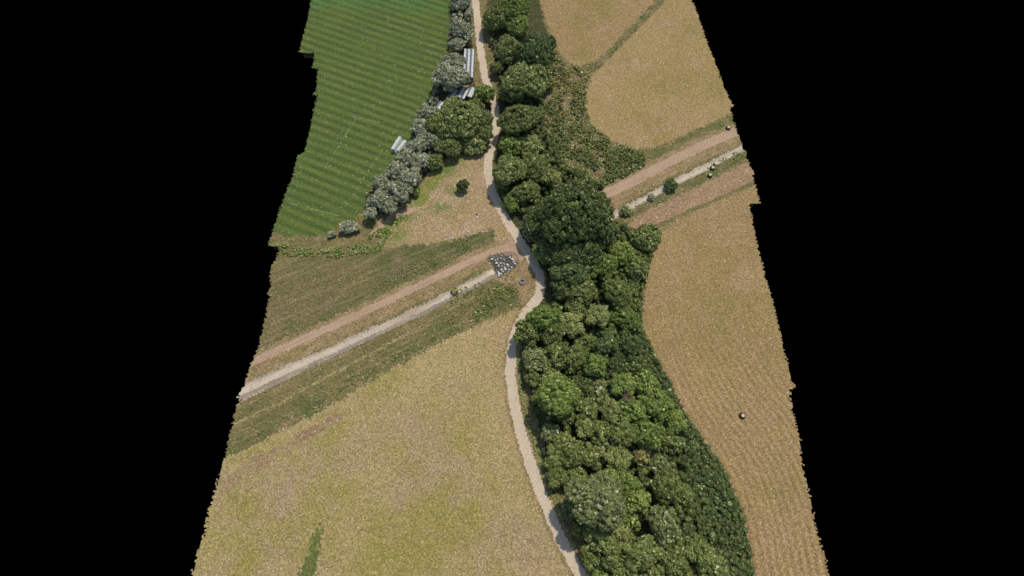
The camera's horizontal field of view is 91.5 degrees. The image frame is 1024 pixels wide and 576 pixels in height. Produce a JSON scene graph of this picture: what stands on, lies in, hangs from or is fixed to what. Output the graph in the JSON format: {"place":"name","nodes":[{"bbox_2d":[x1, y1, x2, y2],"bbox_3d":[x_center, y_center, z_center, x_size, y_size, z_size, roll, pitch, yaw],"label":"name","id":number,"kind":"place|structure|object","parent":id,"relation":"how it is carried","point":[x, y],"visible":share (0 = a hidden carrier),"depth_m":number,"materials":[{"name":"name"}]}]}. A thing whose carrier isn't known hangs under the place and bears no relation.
{"place":"outdoors","nodes":[
{"label":"outdoors","id":0,"kind":"place"},
{"bbox_2d":[272,0,451,237],"bbox_3d":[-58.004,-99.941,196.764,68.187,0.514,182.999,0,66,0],"label":"crop field","id":1,"kind":"structure","parent":0,"point":[378,61],"depth_m":184.22,"materials":[{"name":"green plant"}]},
{"bbox_2d":[257,228,494,351],"bbox_3d":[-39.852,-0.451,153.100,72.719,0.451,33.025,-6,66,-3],"label":"rough meadow","id":2,"kind":"structure","parent":0,"point":[304,292],"depth_m":154.17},
{"bbox_2d":[191,307,569,575],"bbox_3d":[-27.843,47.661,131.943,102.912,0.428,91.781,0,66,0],"label":"stubble field","id":3,"kind":"structure","parent":0,"point":[412,467],"depth_m":129.79,"materials":[{"name":"plant"}]},
{"bbox_2d":[210,411,346,506],"bbox_3d":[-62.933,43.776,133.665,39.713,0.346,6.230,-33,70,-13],"label":"worn headland","id":4,"kind":"structure","parent":3,"relation":"on","point":[254,465],"depth_m":133.01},
{"bbox_2d":[297,522,323,575],"bbox_3d":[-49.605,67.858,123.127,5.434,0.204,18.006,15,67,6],"label":"grass strip","id":5,"kind":"object","parent":3,"relation":"on","point":[308,567],"depth_m":123.71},
{"bbox_2d":[379,172,444,246],"bbox_3d":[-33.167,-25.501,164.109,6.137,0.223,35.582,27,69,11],"label":"fresh grass","id":6,"kind":"structure","parent":0,"point":[427,187],"depth_m":166.56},
{"bbox_2d":[376,151,512,249],"bbox_3d":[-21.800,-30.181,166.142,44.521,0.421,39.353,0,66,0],"label":"dry meadow","id":7,"kind":"structure","parent":0,"point":[455,216],"depth_m":163.81,"materials":[{"name":"beige plant"}]},
{"bbox_2d":[225,0,753,575],"bbox_3d":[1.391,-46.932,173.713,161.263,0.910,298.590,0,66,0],"label":"verge grass","id":8,"kind":"structure","parent":0,"point":[265,424],"depth_m":147.72,"materials":[{"name":"plant"}]},
{"bbox_2d":[268,241,384,256],"bbox_3d":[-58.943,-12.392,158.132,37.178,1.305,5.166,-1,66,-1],"label":"bramble strip","id":9,"kind":"object","parent":8,"relation":"on","point":[331,250],"visible":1,"depth_m":157.96,"materials":[{"name":"green plant"}]},
{"bbox_2d":[268,214,406,257],"bbox_3d":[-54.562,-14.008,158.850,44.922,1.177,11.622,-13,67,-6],"label":"green bramble strip","id":10,"kind":"object","parent":8,"relation":"on","point":[337,255],"visible":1,"depth_m":158.37,"materials":[{"name":"green plant"}]},
{"bbox_2d":[233,207,477,425],"bbox_3d":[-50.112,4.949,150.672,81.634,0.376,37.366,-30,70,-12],"label":"worn grass line","id":11,"kind":"object","parent":8,"relation":"on","point":[375,350],"visible":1,"depth_m":145.29,"materials":[{"name":"plant"}]},
{"bbox_2d":[235,274,518,444],"bbox_3d":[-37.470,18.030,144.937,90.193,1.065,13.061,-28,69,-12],"label":"verge weeds","id":12,"kind":"object","parent":8,"relation":"on","point":[395,357],"visible":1,"depth_m":148.59,"materials":[{"name":"green plant"}]},
{"bbox_2d":[517,348,583,562],"bbox_3d":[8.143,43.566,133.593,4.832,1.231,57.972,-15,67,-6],"label":"path side weeds","id":13,"kind":"object","parent":8,"relation":"on","point":[528,420],"visible":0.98,"depth_m":134.60,"materials":[{"name":"green plant"}]},
{"bbox_2d":[580,543,603,571],"bbox_3d":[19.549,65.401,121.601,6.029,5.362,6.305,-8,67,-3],"label":"broadleaf tree","id":14,"kind":"object","parent":8,"relation":"on","point":[590,559],"visible":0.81,"depth_m":120.18,"materials":[{"name":"green plant"}]},
{"bbox_2d":[237,144,742,397],"bbox_3d":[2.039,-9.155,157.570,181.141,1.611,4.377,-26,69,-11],"label":"channel lining","id":15,"kind":"object","parent":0,"point":[259,382],"visible":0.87,"depth_m":149.14,"materials":[{"name":"concrete"}]},
{"bbox_2d":[238,150,744,401],"bbox_3d":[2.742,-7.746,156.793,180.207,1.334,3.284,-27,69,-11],"label":"channel invert","id":16,"kind":"object","parent":15,"relation":"on","point":[270,384],"visible":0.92,"depth_m":146.23,"materials":[{"name":"grey concrete"}]},
{"bbox_2d":[245,3,740,575],"bbox_3d":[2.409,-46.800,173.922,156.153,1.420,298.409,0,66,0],"label":"dry verge","id":17,"kind":"structure","parent":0,"point":[525,271],"depth_m":151.66,"materials":[{"name":"brown soil"}]},
{"bbox_2d":[249,127,737,367],"bbox_3d":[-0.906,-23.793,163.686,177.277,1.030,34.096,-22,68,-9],"label":"dirt track","id":18,"kind":"structure","parent":0,"point":[509,247],"depth_m":157.64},
{"bbox_2d":[0,0,1023,575],"label":"sky","id":19,"kind":"structure","parent":0,"point":[149,149],"materials":[{"name":"black"}]},
{"bbox_2d":[472,0,586,575],"bbox_3d":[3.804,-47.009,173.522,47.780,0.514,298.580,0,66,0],"label":"gravel path","id":20,"kind":"structure","parent":0,"point":[559,536],"depth_m":145.53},
{"bbox_2d":[363,0,754,574],"bbox_3d":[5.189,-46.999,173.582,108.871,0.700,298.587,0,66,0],"label":"woodland floor","id":21,"kind":"structure","parent":0,"point":[536,17],"depth_m":165.37,"materials":[{"name":"green plant"}]},
{"bbox_2d":[383,180,408,202],"bbox_3d":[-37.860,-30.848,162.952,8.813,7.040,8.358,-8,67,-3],"label":"willow tree","id":22,"kind":"object","parent":21,"relation":"on","point":[394,191],"visible":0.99,"depth_m":160.95,"materials":[{"name":"grey plant"}]},
{"bbox_2d":[399,166,421,186],"bbox_3d":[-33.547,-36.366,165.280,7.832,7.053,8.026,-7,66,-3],"label":"willow tree","id":23,"kind":"object","parent":21,"relation":"on","point":[410,177],"visible":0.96,"depth_m":163.02,"materials":[{"name":"grey plant"}]},
{"bbox_2d":[365,89,490,211],"bbox_3d":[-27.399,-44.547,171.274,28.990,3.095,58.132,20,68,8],"label":"hedge undergrowth","id":24,"kind":"object","parent":21,"relation":"on","point":[430,150],"visible":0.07,"depth_m":172.65,"materials":[{"name":"green plant"}]},
{"bbox_2d":[424,109,451,138],"bbox_3d":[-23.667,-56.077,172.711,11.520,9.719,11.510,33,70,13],"label":"broadleaf tree","id":25,"kind":"object","parent":21,"relation":"on","point":[434,123],"visible":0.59,"depth_m":169.02,"materials":[{"name":"green plant"}]},
{"bbox_2d":[438,137,462,156],"bbox_3d":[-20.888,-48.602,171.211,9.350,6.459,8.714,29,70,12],"label":"broadleaf tree","id":26,"kind":"object","parent":21,"relation":"on","point":[453,146],"visible":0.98,"depth_m":168.94,"materials":[{"name":"green plant"}]},
{"bbox_2d":[431,59,471,91],"bbox_3d":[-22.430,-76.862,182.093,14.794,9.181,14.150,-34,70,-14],"label":"willow tree","id":27,"kind":"object","parent":21,"relation":"on","point":[450,75],"visible":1,"depth_m":179.09,"materials":[{"name":"grey plant"}]},
{"bbox_2d":[437,98,483,138],"bbox_3d":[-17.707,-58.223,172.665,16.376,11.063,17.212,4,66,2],"label":"broadleaf tree","id":28,"kind":"object","parent":21,"relation":"on","point":[459,114],"visible":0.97,"depth_m":168.82,"materials":[{"name":"green plant"}]},
{"bbox_2d":[460,134,490,155],"bbox_3d":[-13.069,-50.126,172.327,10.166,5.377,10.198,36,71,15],"label":"broadleaf tree","id":29,"kind":"object","parent":21,"relation":"on","point":[472,145],"visible":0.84,"depth_m":170.86,"materials":[{"name":"green plant"}]},
{"bbox_2d":[482,6,506,30],"bbox_3d":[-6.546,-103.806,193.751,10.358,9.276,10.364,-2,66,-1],"label":"broadleaf tree","id":30,"kind":"object","parent":21,"relation":"on","point":[494,18],"visible":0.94,"depth_m":191.14,"materials":[{"name":"green plant"}]},
{"bbox_2d":[493,34,519,64],"bbox_3d":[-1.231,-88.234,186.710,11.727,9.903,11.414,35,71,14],"label":"broadleaf tree","id":31,"kind":"object","parent":21,"relation":"on","point":[504,49],"visible":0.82,"depth_m":183.69,"materials":[{"name":"green plant"}]},
{"bbox_2d":[492,154,527,185],"bbox_3d":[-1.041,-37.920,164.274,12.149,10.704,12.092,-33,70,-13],"label":"broadleaf tree","id":32,"kind":"object","parent":21,"relation":"on","point":[508,169],"visible":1,"depth_m":160.39,"materials":[{"name":"green plant"}]},
{"bbox_2d":[498,133,521,155],"bbox_3d":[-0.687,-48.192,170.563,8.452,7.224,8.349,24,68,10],"label":"broadleaf tree","id":33,"kind":"object","parent":21,"relation":"on","point":[510,144],"visible":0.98,"depth_m":168.63,"materials":[{"name":"green plant"}]},
{"bbox_2d":[495,0,530,18],"bbox_3d":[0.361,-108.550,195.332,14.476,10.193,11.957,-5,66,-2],"label":"broadleaf tree","id":34,"kind":"object","parent":21,"relation":"on","point":[512,8],"visible":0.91,"depth_m":191.62,"materials":[{"name":"green plant"}]},
{"bbox_2d":[505,15,529,36],"bbox_3d":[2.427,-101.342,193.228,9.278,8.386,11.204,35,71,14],"label":"broadleaf tree","id":35,"kind":"object","parent":21,"relation":"on","point":[518,26],"visible":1,"depth_m":190.38,"materials":[{"name":"green plant"}]},
{"bbox_2d":[496,103,540,134],"bbox_3d":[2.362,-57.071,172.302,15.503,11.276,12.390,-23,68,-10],"label":"broadleaf tree","id":36,"kind":"object","parent":21,"relation":"on","point":[514,119],"visible":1,"depth_m":168.54,"materials":[{"name":"green plant"}]},
{"bbox_2d":[500,60,546,98],"bbox_3d":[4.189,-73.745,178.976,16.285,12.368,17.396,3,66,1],"label":"broadleaf tree","id":37,"kind":"object","parent":21,"relation":"on","point":[519,80],"visible":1,"depth_m":174.02,"materials":[{"name":"green plant"}]},
{"bbox_2d":[511,180,540,203],"bbox_3d":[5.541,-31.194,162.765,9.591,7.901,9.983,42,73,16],"label":"broadleaf tree","id":38,"kind":"object","parent":21,"relation":"on","point":[527,191],"visible":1,"depth_m":160.28,"materials":[{"name":"green plant"}]},
{"bbox_2d":[512,319,542,346],"bbox_3d":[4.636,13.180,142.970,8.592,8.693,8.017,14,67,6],"label":"broadleaf tree","id":39,"kind":"object","parent":21,"relation":"on","point":[526,333],"visible":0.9,"depth_m":140.23,"materials":[{"name":"green plant"}]},
{"bbox_2d":[517,134,543,154],"bbox_3d":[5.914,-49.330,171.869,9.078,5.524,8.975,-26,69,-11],"label":"broadleaf tree","id":40,"kind":"object","parent":21,"relation":"on","point":[531,144],"visible":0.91,"depth_m":170.30,"materials":[{"name":"green plant"}]},
{"bbox_2d":[522,205,542,234],"bbox_3d":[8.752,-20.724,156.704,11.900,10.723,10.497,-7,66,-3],"label":"broadleaf tree","id":41,"kind":"object","parent":21,"relation":"on","point":[532,224],"visible":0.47,"depth_m":152.68,"materials":[{"name":"green plant"}]},
{"bbox_2d":[514,32,556,65],"bbox_3d":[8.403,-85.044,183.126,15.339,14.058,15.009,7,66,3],"label":"broadleaf tree","id":42,"kind":"object","parent":21,"relation":"on","point":[532,48],"visible":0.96,"depth_m":178.01,"materials":[{"name":"green plant"}]},
{"bbox_2d":[522,345,550,372],"bbox_3d":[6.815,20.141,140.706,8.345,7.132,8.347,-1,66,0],"label":"broadleaf tree","id":43,"kind":"object","parent":21,"relation":"on","point":[533,358],"visible":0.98,"depth_m":138.26,"materials":[{"name":"green plant"}]},
{"bbox_2d":[522,152,550,182],"bbox_3d":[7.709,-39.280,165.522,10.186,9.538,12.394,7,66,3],"label":"broadleaf tree","id":44,"kind":"object","parent":21,"relation":"on","point":[538,166],"visible":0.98,"depth_m":162.45,"materials":[{"name":"green plant"}]},
{"bbox_2d":[524,304,562,328],"bbox_3d":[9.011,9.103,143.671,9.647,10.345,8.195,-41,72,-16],"label":"broadleaf tree","id":45,"kind":"object","parent":21,"relation":"on","point":[541,316],"visible":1,"depth_m":140.01,"materials":[{"name":"green plant"}]},
{"bbox_2d":[540,321,567,346],"bbox_3d":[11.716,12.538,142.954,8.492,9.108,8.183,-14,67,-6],"label":"broadleaf tree","id":46,"kind":"object","parent":21,"relation":"on","point":[556,331],"visible":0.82,"depth_m":139.77,"materials":[{"name":"green plant"}]},
{"bbox_2d":[542,442,566,468],"bbox_3d":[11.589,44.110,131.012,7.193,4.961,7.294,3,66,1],"label":"broadleaf tree","id":47,"kind":"object","parent":21,"relation":"on","point":[554,458],"visible":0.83,"depth_m":129.37,"materials":[{"name":"green plant"}]},
{"bbox_2d":[544,467,567,488],"bbox_3d":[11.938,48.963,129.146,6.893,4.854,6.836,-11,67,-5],"label":"broadleaf tree","id":48,"kind":"object","parent":21,"relation":"on","point":[557,477],"visible":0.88,"depth_m":127.77,"materials":[{"name":"green plant"}]},
{"bbox_2d":[541,341,572,369],"bbox_3d":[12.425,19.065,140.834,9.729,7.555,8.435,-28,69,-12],"label":"broadleaf tree","id":49,"kind":"object","parent":21,"relation":"on","point":[556,359],"visible":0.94,"depth_m":138.68,"materials":[{"name":"green plant"}]},
{"bbox_2d":[535,373,581,417],"bbox_3d":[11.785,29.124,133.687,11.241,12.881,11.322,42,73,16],"label":"broadleaf tree","id":50,"kind":"object","parent":21,"relation":"on","point":[558,395],"visible":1,"depth_m":129.29,"materials":[{"name":"green plant"}]},
{"bbox_2d":[544,237,582,267],"bbox_3d":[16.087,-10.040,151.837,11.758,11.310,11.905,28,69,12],"label":"broadleaf tree","id":51,"kind":"object","parent":21,"relation":"on","point":[564,252],"visible":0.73,"depth_m":147.84,"materials":[{"name":"green plant"}]},
{"bbox_2d":[548,260,588,285],"bbox_3d":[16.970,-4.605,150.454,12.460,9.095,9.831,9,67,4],"label":"broadleaf tree","id":52,"kind":"object","parent":21,"relation":"on","point":[575,273],"visible":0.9,"depth_m":147.03,"materials":[{"name":"green plant"}]},
{"bbox_2d":[556,311,585,338],"bbox_3d":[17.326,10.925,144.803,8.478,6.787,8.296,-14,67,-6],"label":"broadleaf tree","id":53,"kind":"object","parent":21,"relation":"on","point":[573,323],"visible":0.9,"depth_m":142.45,"materials":[{"name":"green plant"}]},
{"bbox_2d":[533,181,611,245],"bbox_3d":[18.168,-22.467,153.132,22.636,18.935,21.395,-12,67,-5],"label":"broadleaf tree","id":54,"kind":"object","parent":21,"relation":"on","point":[574,213],"visible":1,"depth_m":146.90,"materials":[{"name":"green plant"}]},
{"bbox_2d":[562,440,589,468],"bbox_3d":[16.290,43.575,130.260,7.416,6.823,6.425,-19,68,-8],"label":"broadleaf tree","id":55,"kind":"object","parent":21,"relation":"on","point":[575,454],"visible":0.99,"depth_m":128.28,"materials":[{"name":"green plant"}]},
{"bbox_2d":[565,342,587,372],"bbox_3d":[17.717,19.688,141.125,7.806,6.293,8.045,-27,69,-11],"label":"broadleaf tree","id":56,"kind":"object","parent":21,"relation":"on","point":[577,356],"visible":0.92,"depth_m":139.13,"materials":[{"name":"green plant"}]},
{"bbox_2d":[564,280,595,307],"bbox_3d":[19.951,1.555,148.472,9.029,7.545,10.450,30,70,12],"label":"broadleaf tree","id":57,"kind":"object","parent":21,"relation":"on","point":[582,293],"visible":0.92,"depth_m":146.12,"materials":[{"name":"green plant"}]},
{"bbox_2d":[575,397,598,419],"bbox_3d":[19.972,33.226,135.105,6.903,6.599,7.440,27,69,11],"label":"broadleaf tree","id":58,"kind":"object","parent":21,"relation":"on","point":[586,407],"visible":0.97,"depth_m":133.16,"materials":[{"name":"green plant"}]},
{"bbox_2d":[576,236,603,265],"bbox_3d":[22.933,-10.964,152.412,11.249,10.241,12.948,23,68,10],"label":"broadleaf tree","id":59,"kind":"object","parent":21,"relation":"on","point":[591,253],"visible":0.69,"depth_m":148.47,"materials":[{"name":"green plant"}]},
{"bbox_2d":[583,441,606,470],"bbox_3d":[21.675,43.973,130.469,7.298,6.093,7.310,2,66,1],"label":"broadleaf tree","id":60,"kind":"object","parent":21,"relation":"on","point":[595,460],"visible":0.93,"depth_m":128.84,"materials":[{"name":"green plant"}]},
{"bbox_2d":[564,470,626,531],"bbox_3d":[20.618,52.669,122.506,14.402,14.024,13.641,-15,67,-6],"label":"broadleaf tree","id":61,"kind":"object","parent":21,"relation":"on","point":[596,499],"visible":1,"depth_m":117.82,"materials":[{"name":"green plant"}]},
{"bbox_2d":[583,352,607,376],"bbox_3d":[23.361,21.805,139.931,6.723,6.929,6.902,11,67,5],"label":"broadleaf tree","id":62,"kind":"object","parent":21,"relation":"on","point":[596,366],"visible":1,"depth_m":137.80,"materials":[{"name":"green plant"}]},
{"bbox_2d":[584,304,608,327],"bbox_3d":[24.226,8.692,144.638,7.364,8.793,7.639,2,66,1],"label":"broadleaf tree","id":63,"kind":"object","parent":21,"relation":"on","point":[597,314],"visible":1,"depth_m":141.36,"materials":[{"name":"green plant"}]},
{"bbox_2d":[583,521,615,553],"bbox_3d":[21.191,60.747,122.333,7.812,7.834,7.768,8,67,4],"label":"broadleaf tree","id":64,"kind":"object","parent":21,"relation":"on","point":[596,536],"visible":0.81,"depth_m":119.93,"materials":[{"name":"green plant"}]},
{"bbox_2d":[587,375,613,405],"bbox_3d":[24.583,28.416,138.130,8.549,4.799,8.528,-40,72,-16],"label":"broadleaf tree","id":65,"kind":"object","parent":21,"relation":"on","point":[600,387],"visible":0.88,"depth_m":136.89,"materials":[{"name":"green plant"}]},
{"bbox_2d":[590,419,611,447],"bbox_3d":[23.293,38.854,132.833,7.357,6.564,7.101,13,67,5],"label":"broadleaf tree","id":66,"kind":"object","parent":21,"relation":"on","point":[598,435],"visible":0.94,"depth_m":130.90,"materials":[{"name":"green plant"}]},
{"bbox_2d":[512,144,700,574],"bbox_3d":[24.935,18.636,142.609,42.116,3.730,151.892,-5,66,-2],"label":"woodland saplings","id":67,"kind":"object","parent":21,"relation":"on","point":[652,454],"visible":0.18,"depth_m":139.75,"materials":[{"name":"green plant"}]},
{"bbox_2d":[591,327,621,357],"bbox_3d":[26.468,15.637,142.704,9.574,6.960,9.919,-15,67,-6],"label":"broadleaf tree","id":68,"kind":"object","parent":21,"relation":"on","point":[608,340],"visible":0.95,"depth_m":140.66,"materials":[{"name":"green plant"}]},
{"bbox_2d":[596,253,617,281],"bbox_3d":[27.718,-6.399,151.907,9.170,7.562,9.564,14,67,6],"label":"broadleaf tree","id":69,"kind":"object","parent":21,"relation":"on","point":[607,265],"visible":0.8,"depth_m":149.96,"materials":[{"name":"green plant"}]},
{"bbox_2d":[598,395,622,425],"bbox_3d":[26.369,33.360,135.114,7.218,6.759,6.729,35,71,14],"label":"broadleaf tree","id":70,"kind":"object","parent":21,"relation":"on","point":[609,409],"visible":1,"depth_m":132.91,"materials":[{"name":"green plant"}]},
{"bbox_2d":[600,540,627,571],"bbox_3d":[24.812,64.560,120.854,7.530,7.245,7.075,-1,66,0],"label":"broadleaf tree","id":71,"kind":"object","parent":21,"relation":"on","point":[614,554],"visible":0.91,"depth_m":118.45,"materials":[{"name":"green plant"}]},
{"bbox_2d":[604,352,628,379],"bbox_3d":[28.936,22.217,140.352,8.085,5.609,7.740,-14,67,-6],"label":"broadleaf tree","id":72,"kind":"object","parent":21,"relation":"on","point":[617,364],"visible":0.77,"depth_m":138.99,"materials":[{"name":"green plant"}]},
{"bbox_2d":[602,444,632,472],"bbox_3d":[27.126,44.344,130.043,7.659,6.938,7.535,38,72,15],"label":"broadleaf tree","id":73,"kind":"object","parent":21,"relation":"on","point":[618,459],"visible":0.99,"depth_m":127.82,"materials":[{"name":"green plant"}]},
{"bbox_2d":[602,278,634,309],"bbox_3d":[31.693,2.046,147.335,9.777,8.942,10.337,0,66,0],"label":"broadleaf tree","id":74,"kind":"object","parent":21,"relation":"on","point":[619,294],"visible":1,"depth_m":144.72,"materials":[{"name":"green plant"}]},
{"bbox_2d":[605,418,637,449],"bbox_3d":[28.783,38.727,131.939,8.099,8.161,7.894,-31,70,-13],"label":"broadleaf tree","id":75,"kind":"object","parent":21,"relation":"on","point":[622,435],"visible":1,"depth_m":129.26,"materials":[{"name":"green plant"}]},
{"bbox_2d":[489,37,754,575],"bbox_3d":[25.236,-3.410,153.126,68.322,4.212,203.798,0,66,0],"label":"woodland undergrowth","id":76,"kind":"object","parent":21,"relation":"on","point":[720,485],"visible":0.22,"depth_m":135.53,"materials":[{"name":"green plant"}]},
{"bbox_2d":[608,372,635,397],"bbox_3d":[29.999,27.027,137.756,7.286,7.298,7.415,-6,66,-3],"label":"broadleaf tree","id":77,"kind":"object","parent":21,"relation":"on","point":[621,382],"visible":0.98,"depth_m":135.41,"materials":[{"name":"green plant"}]},
{"bbox_2d":[607,241,636,265],"bbox_3d":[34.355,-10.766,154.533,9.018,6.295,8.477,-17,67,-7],"label":"broadleaf tree","id":78,"kind":"object","parent":21,"relation":"on","point":[624,252],"visible":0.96,"depth_m":152.75,"materials":[{"name":"green plant"}]},
{"bbox_2d":[610,523,634,544],"bbox_3d":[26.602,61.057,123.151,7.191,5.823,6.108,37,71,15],"label":"broadleaf tree","id":79,"kind":"object","parent":21,"relation":"on","point":[622,535],"visible":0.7,"depth_m":121.38,"materials":[{"name":"green plant"}]},
{"bbox_2d":[608,304,642,332],"bbox_3d":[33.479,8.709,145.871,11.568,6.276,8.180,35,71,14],"label":"broadleaf tree","id":80,"kind":"object","parent":21,"relation":"on","point":[627,317],"visible":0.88,"depth_m":144.21,"materials":[{"name":"green plant"}]},
{"bbox_2d":[616,471,641,501],"bbox_3d":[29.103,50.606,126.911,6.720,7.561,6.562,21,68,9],"label":"broadleaf tree","id":81,"kind":"object","parent":21,"relation":"on","point":[631,484],"visible":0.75,"depth_m":124.48,"materials":[{"name":"green plant"}]},
{"bbox_2d":[618,329,643,356],"bbox_3d":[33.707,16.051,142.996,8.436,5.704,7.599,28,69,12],"label":"broadleaf tree","id":82,"kind":"object","parent":21,"relation":"on","point":[631,344],"visible":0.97,"depth_m":141.44,"materials":[{"name":"green plant"}]},
{"bbox_2d":[617,398,648,423],"bbox_3d":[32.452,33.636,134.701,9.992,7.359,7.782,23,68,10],"label":"broadleaf tree","id":83,"kind":"object","parent":21,"relation":"on","point":[632,411],"visible":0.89,"depth_m":132.62,"materials":[{"name":"green plant"}]},
{"bbox_2d":[606,223,661,334],"bbox_3d":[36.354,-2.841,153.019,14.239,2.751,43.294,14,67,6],"label":"field corner thicket","id":84,"kind":"object","parent":21,"relation":"on","point":[636,299],"visible":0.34,"depth_m":152.46,"materials":[{"name":"green plant"}]},
{"bbox_2d":[623,254,649,281],"bbox_3d":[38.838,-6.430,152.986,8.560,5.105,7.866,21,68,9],"label":"broadleaf tree","id":85,"kind":"object","parent":21,"relation":"on","point":[637,267],"visible":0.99,"depth_m":151.62,"materials":[{"name":"green plant"}]},
{"bbox_2d":[624,354,650,376],"bbox_3d":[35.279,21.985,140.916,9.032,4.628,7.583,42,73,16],"label":"broadleaf tree","id":86,"kind":"object","parent":21,"relation":"on","point":[636,364],"visible":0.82,"depth_m":139.68,"materials":[{"name":"green plant"}]},
{"bbox_2d":[624,489,651,513],"bbox_3d":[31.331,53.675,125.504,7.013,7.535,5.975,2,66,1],"label":"broadleaf tree","id":87,"kind":"object","parent":21,"relation":"on","point":[641,501],"visible":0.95,"depth_m":123.19,"materials":[{"name":"green plant"}]},
{"bbox_2d":[623,534,664,572],"bbox_3d":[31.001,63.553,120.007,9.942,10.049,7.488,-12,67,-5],"label":"broadleaf tree","id":88,"kind":"object","parent":21,"relation":"on","point":[638,557],"visible":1,"depth_m":116.70,"materials":[{"name":"green plant"}]},
{"bbox_2d":[627,224,661,251],"bbox_3d":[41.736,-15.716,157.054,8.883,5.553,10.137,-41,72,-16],"label":"broadleaf tree","id":89,"kind":"object","parent":21,"relation":"on","point":[645,237],"visible":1,"depth_m":155.77,"materials":[{"name":"green plant"}]},
{"bbox_2d":[631,368,662,400],"bbox_3d":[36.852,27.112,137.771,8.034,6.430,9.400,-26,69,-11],"label":"broadleaf tree","id":90,"kind":"object","parent":21,"relation":"on","point":[646,382],"visible":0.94,"depth_m":136.24,"materials":[{"name":"green plant"}]},
{"bbox_2d":[630,416,664,449],"bbox_3d":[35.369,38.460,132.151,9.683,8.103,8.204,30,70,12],"label":"broadleaf tree","id":91,"kind":"object","parent":21,"relation":"on","point":[648,434],"visible":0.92,"depth_m":129.85,"materials":[{"name":"green plant"}]},
{"bbox_2d":[641,391,675,425],"bbox_3d":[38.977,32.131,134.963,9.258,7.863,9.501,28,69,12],"label":"broadleaf tree","id":92,"kind":"object","parent":21,"relation":"on","point":[660,406],"visible":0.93,"depth_m":132.41,"materials":[{"name":"green plant"}]},
{"bbox_2d":[648,504,681,547],"bbox_3d":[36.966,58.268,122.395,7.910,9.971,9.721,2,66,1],"label":"broadleaf tree","id":93,"kind":"object","parent":21,"relation":"on","point":[665,529],"visible":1,"depth_m":119.26,"materials":[{"name":"green plant"}]},
{"bbox_2d":[650,467,684,506],"bbox_3d":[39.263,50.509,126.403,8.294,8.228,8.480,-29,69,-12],"label":"broadleaf tree","id":94,"kind":"object","parent":21,"relation":"on","point":[667,486],"visible":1,"depth_m":124.01,"materials":[{"name":"green plant"}]},
{"bbox_2d":[655,541,688,575],"bbox_3d":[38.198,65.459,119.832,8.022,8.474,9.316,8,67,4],"label":"broadleaf tree","id":95,"kind":"object","parent":21,"relation":"on","point":[673,561],"visible":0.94,"depth_m":117.22,"materials":[{"name":"green plant"}]},
{"bbox_2d":[660,429,683,453],"bbox_3d":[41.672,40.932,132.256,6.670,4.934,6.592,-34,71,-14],"label":"broadleaf tree","id":96,"kind":"object","parent":21,"relation":"on","point":[670,442],"visible":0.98,"depth_m":131.06,"materials":[{"name":"green plant"}]},
{"bbox_2d":[662,408,687,434],"bbox_3d":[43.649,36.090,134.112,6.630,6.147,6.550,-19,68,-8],"label":"broadleaf tree","id":97,"kind":"object","parent":21,"relation":"on","point":[676,424],"visible":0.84,"depth_m":132.12,"materials":[{"name":"green plant"}]},
{"bbox_2d":[631,330,754,575],"bbox_3d":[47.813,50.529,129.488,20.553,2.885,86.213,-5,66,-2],"label":"field edge scrub","id":98,"kind":"object","parent":21,"relation":"on","point":[718,521],"visible":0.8,"depth_m":127.34,"materials":[{"name":"green plant"}]},
{"bbox_2d":[684,533,714,574],"bbox_3d":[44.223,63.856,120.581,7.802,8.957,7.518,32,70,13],"label":"broadleaf tree","id":99,"kind":"object","parent":21,"relation":"on","point":[698,551],"visible":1,"depth_m":117.66,"materials":[{"name":"green plant"}]},
{"bbox_2d":[705,552,728,575],"bbox_3d":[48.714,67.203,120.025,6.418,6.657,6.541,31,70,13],"label":"broadleaf tree","id":100,"kind":"object","parent":21,"relation":"on","point":[718,565],"visible":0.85,"depth_m":118.04,"materials":[{"name":"green plant"}]},
{"bbox_2d":[500,9,646,182],"bbox_3d":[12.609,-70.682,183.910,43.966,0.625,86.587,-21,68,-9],"label":"scrub floor","id":101,"kind":"structure","parent":0,"point":[587,126],"depth_m":178.84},
{"bbox_2d":[555,66,614,158],"bbox_3d":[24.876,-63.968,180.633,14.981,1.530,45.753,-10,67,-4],"label":"dry scrub","id":102,"kind":"object","parent":101,"relation":"on","point":[572,84],"visible":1,"depth_m":183.24,"materials":[{"name":"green plant"}]},
{"bbox_2d":[541,51,645,185],"bbox_3d":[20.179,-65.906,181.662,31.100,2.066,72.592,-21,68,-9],"label":"mixed scrub","id":103,"kind":"object","parent":101,"relation":"on","point":[584,172],"visible":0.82,"depth_m":176.59,"materials":[{"name":"green plant"}]},
{"bbox_2d":[542,104,644,185],"bbox_3d":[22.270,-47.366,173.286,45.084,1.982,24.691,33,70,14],"label":"green scrub","id":104,"kind":"object","parent":101,"relation":"on","point":[627,155],"visible":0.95,"depth_m":172.38,"materials":[{"name":"green plant"}]},
{"bbox_2d":[539,0,653,65],"bbox_3d":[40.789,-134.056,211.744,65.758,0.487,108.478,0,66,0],"label":"stubble field","id":105,"kind":"structure","parent":0,"point":[583,31],"depth_m":199.22,"materials":[{"name":"plant"}]},
{"bbox_2d":[584,0,733,148],"bbox_3d":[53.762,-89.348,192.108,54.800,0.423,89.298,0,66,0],"label":"stubble field","id":106,"kind":"structure","parent":0,"point":[656,80],"depth_m":186.01,"materials":[{"name":"plant"}]},
{"bbox_2d":[623,161,753,229],"bbox_3d":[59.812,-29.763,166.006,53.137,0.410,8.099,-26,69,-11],"label":"ploughed strip","id":107,"kind":"object","parent":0,"point":[711,190],"visible":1,"depth_m":166.34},
{"bbox_2d":[641,184,828,575],"bbox_3d":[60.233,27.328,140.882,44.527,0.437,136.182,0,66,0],"label":"stubble field","id":108,"kind":"structure","parent":0,"point":[712,332],"depth_m":143.25,"materials":[{"name":"plant"}]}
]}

